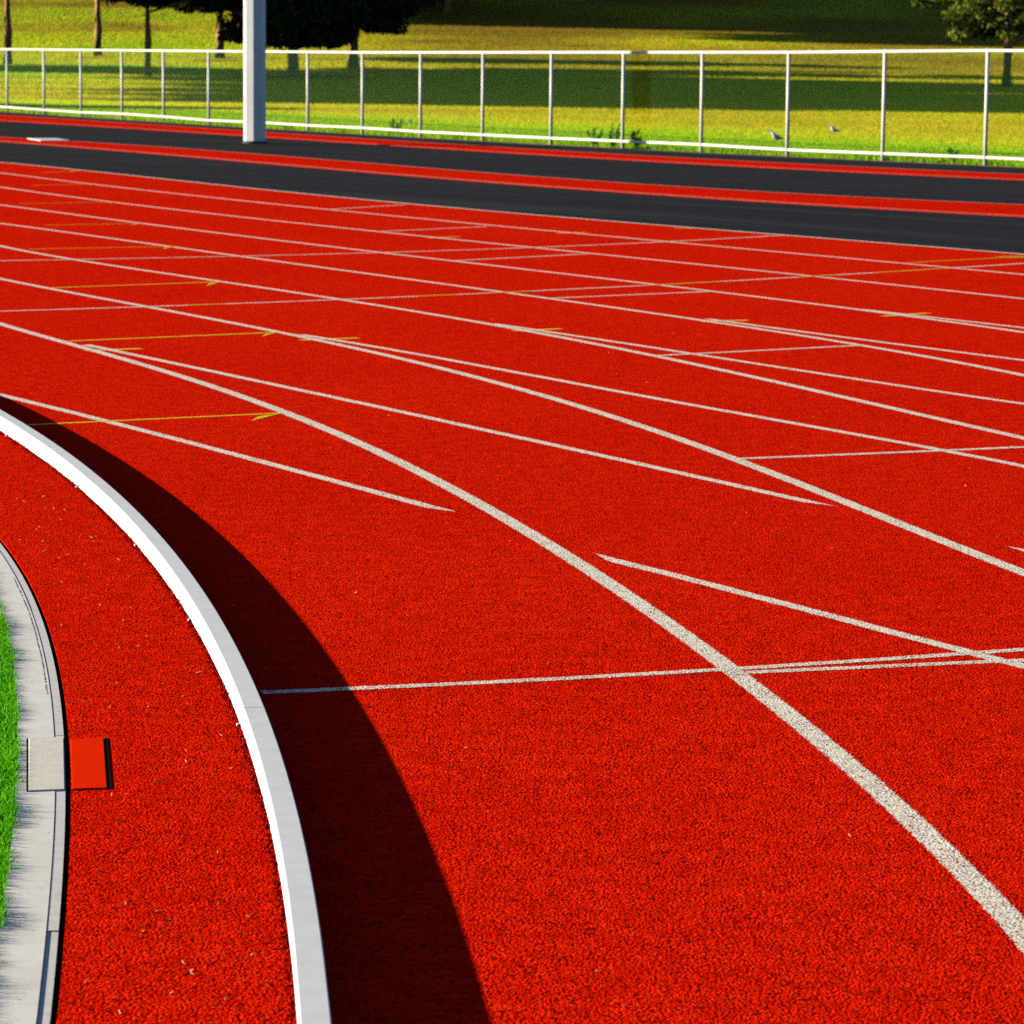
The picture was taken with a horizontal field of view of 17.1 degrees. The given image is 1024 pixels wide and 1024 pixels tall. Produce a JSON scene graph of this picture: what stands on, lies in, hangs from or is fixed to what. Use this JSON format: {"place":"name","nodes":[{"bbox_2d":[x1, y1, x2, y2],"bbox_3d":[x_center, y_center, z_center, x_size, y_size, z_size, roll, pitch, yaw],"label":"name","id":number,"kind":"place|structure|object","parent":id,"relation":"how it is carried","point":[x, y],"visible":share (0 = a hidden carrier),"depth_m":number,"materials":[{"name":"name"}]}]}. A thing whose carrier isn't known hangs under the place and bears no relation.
{"place":"outdoors","nodes":[
{"label":"outdoors","id":0,"kind":"place"},
{"bbox_2d":[0,600,26,980],"bbox_3d":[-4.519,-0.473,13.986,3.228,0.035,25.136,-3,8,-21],"label":"turf grass","id":1,"kind":"structure","parent":0,"point":[8,808],"depth_m":7.06,"materials":[{"name":"green plant"}]},
{"bbox_2d":[0,553,54,1023],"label":"concrete edging","id":2,"kind":"object","parent":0,"point":[23,931],"visible":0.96,"depth_m":6.27,"materials":[{"name":"grey concrete"}]},
{"bbox_2d":[0,543,70,1023],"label":"slot drain","id":3,"kind":"object","parent":2,"relation":"on","point":[50,989],"visible":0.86,"depth_m":6.28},
{"bbox_2d":[26,737,64,791],"bbox_3d":[-0.956,0.515,6.990,0.077,0.004,0.526,-1,8,-8],"label":"drain cover","id":4,"kind":"object","parent":2,"relation":"on","point":[46,763],"visible":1,"depth_m":6.97,"materials":[{"name":"beige concrete"}]},
{"bbox_2d":[0,162,1023,1023],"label":"running track","id":5,"kind":"structure","parent":0,"point":[692,756],"depth_m":9.13,"materials":[{"name":"red rubber"}]},
{"bbox_2d":[70,737,111,790],"bbox_3d":[-0.865,0.515,6.997,0.078,0.004,0.506,-1,8,-8],"label":"drain cover","id":6,"kind":"object","parent":5,"relation":"on","point":[89,762],"visible":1,"depth_m":6.97,"materials":[{"name":"red plastic"}]},
{"bbox_2d":[0,410,264,730],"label":"kerb section","id":7,"kind":"object","parent":5,"relation":"on","point":[191,595],"visible":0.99,"depth_m":9.45,"materials":[{"name":"white paint"}]},
{"bbox_2d":[0,430,296,1023],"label":"rubber crumbs","id":8,"kind":"object","parent":5,"relation":"on","point":[274,863],"visible":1,"depth_m":7.15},
{"bbox_2d":[243,707,331,1023],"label":"kerb section","id":9,"kind":"object","parent":5,"relation":"on","point":[308,967],"visible":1,"depth_m":5.86,"materials":[{"name":"white paint"}]},
{"bbox_2d":[0,112,1023,253],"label":"asphalt apron","id":10,"kind":"object","parent":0,"point":[977,232],"visible":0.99,"depth_m":38.30,"materials":[{"name":"black asphalt"}]},
{"bbox_2d":[243,0,266,143],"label":"light pole","id":11,"kind":"object","parent":10,"relation":"on","point":[254,71],"visible":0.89,"depth_m":51.46,"materials":[{"name":"white metal"}]},
{"bbox_2d":[0,137,1023,216],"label":"runway","id":12,"kind":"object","parent":10,"relation":"on","point":[994,209],"visible":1,"depth_m":37.13,"materials":[{"name":"red rubber"}]},
{"bbox_2d":[27,138,70,140],"bbox_3d":[-7.101,-5.706,52.305,0.460,0.014,1.150,-2,8,-18],"label":"takeoff board","id":13,"kind":"object","parent":12,"relation":"on","point":[47,139],"visible":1,"depth_m":52.13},
{"bbox_2d":[0,115,1023,179],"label":"runway","id":14,"kind":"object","parent":10,"relation":"on","point":[883,170],"visible":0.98,"depth_m":48.38,"materials":[{"name":"red rubber"}]},
{"bbox_2d":[0,0,1023,973],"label":"lawn","id":15,"kind":"structure","parent":0,"point":[922,12],"depth_m":149.08,"materials":[{"name":"plant"}]},
{"bbox_2d":[2,0,12,64],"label":"pine tree","id":16,"kind":"object","parent":15,"relation":"on","point":[7,34],"visible":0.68,"depth_m":127.07,"materials":[{"name":"brown plant"}]},
{"bbox_2d":[93,0,101,55],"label":"pine tree","id":17,"kind":"object","parent":15,"relation":"on","point":[98,31],"visible":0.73,"depth_m":136.27,"materials":[{"name":"brown plant"}]},
{"bbox_2d":[101,0,219,76],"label":"pine tree","id":18,"kind":"object","parent":15,"relation":"on","point":[157,4],"visible":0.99,"depth_m":117.50,"materials":[{"name":"brown plant"}]},
{"bbox_2d":[172,1,243,58],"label":"pine tree","id":19,"kind":"object","parent":15,"relation":"on","point":[185,8],"visible":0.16,"depth_m":134.26,"materials":[{"name":"black plant"}]},
{"bbox_2d":[210,0,372,76],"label":"pine tree","id":20,"kind":"object","parent":15,"relation":"on","point":[294,25],"visible":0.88,"depth_m":117.32,"materials":[{"name":"green plant"}]},
{"bbox_2d":[346,0,435,68],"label":"pine tree","id":21,"kind":"object","parent":15,"relation":"on","point":[388,16],"visible":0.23,"depth_m":124.76,"materials":[{"name":"green plant"}]},
{"bbox_2d":[386,118,402,133],"bbox_3d":[-1.973,-6.505,57.647,0.306,0.308,0.225,0,8,0],"label":"weed","id":22,"kind":"object","parent":15,"relation":"on","point":[399,123],"visible":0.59,"depth_m":57.62,"materials":[{"name":"green plant"}]},
{"bbox_2d":[416,0,451,12],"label":"pine tree","id":23,"kind":"object","parent":15,"relation":"on","point":[446,6],"visible":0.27,"depth_m":175.40,"materials":[{"name":"black plant"}]},
{"bbox_2d":[0,0,1023,113],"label":"grass","id":24,"kind":"structure","parent":15,"relation":"on","point":[279,97],"depth_m":126.22,"materials":[{"name":"green plant"}]},
{"bbox_2d":[0,48,1023,164],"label":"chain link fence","id":25,"kind":"object","parent":15,"relation":"on","point":[701,144],"visible":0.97,"depth_m":51.97,"materials":[{"name":"silver metal"}]},
{"bbox_2d":[586,126,602,145],"bbox_3d":[1.278,-5.713,51.938,0.352,0.333,0.262,-2,8,-21],"label":"weed","id":26,"kind":"object","parent":15,"relation":"on","point":[594,136],"visible":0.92,"depth_m":51.91,"materials":[{"name":"green plant"}]},
{"bbox_2d":[629,128,642,148],"bbox_3d":[1.842,-5.584,51.027,0.249,0.331,0.228,0,8,0],"label":"weed","id":27,"kind":"object","parent":15,"relation":"on","point":[632,137],"visible":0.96,"depth_m":51.00,"materials":[{"name":"green plant"}]},
{"bbox_2d":[767,129,784,144],"bbox_3d":[4.169,-5.921,53.890,0.308,0.263,0.115,-1,8,-11],"label":"gull","id":28,"kind":"object","parent":15,"relation":"on","point":[775,136],"visible":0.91,"depth_m":53.85,"materials":[{"name":"white"}]},
{"bbox_2d":[828,124,839,135],"bbox_3d":[5.659,-6.715,59.986,0.253,0.219,0.094,0,8,-3],"label":"gull","id":29,"kind":"object","parent":15,"relation":"on","point":[834,130],"visible":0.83,"depth_m":59.96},
{"bbox_2d":[946,146,960,159],"bbox_3d":[5.918,-4.809,45.919,0.232,0.242,0.308,0,8,0],"label":"weed","id":30,"kind":"object","parent":15,"relation":"on","point":[949,150],"visible":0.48,"depth_m":45.89,"materials":[{"name":"green plant"}]},
{"bbox_2d":[909,0,1023,86],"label":"tree","id":31,"kind":"object","parent":15,"relation":"on","point":[967,19],"visible":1,"depth_m":112.49,"materials":[{"name":"green plant"}]},
{"bbox_2d":[0,99,1023,166],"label":"grass","id":32,"kind":"structure","parent":0,"point":[719,121],"depth_m":67.43,"materials":[{"name":"green plant"}]},
{"bbox_2d":[0,111,1023,167],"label":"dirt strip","id":33,"kind":"object","parent":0,"point":[553,144],"visible":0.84,"depth_m":51.77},
{"bbox_2d":[608,123,620,146],"bbox_3d":[1.547,-5.673,51.403,0.242,0.403,0.375,4,8,23],"label":"weed","id":34,"kind":"object","parent":33,"relation":"on","point":[612,144],"visible":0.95,"depth_m":51.36,"materials":[{"name":"green plant"}]}
]}

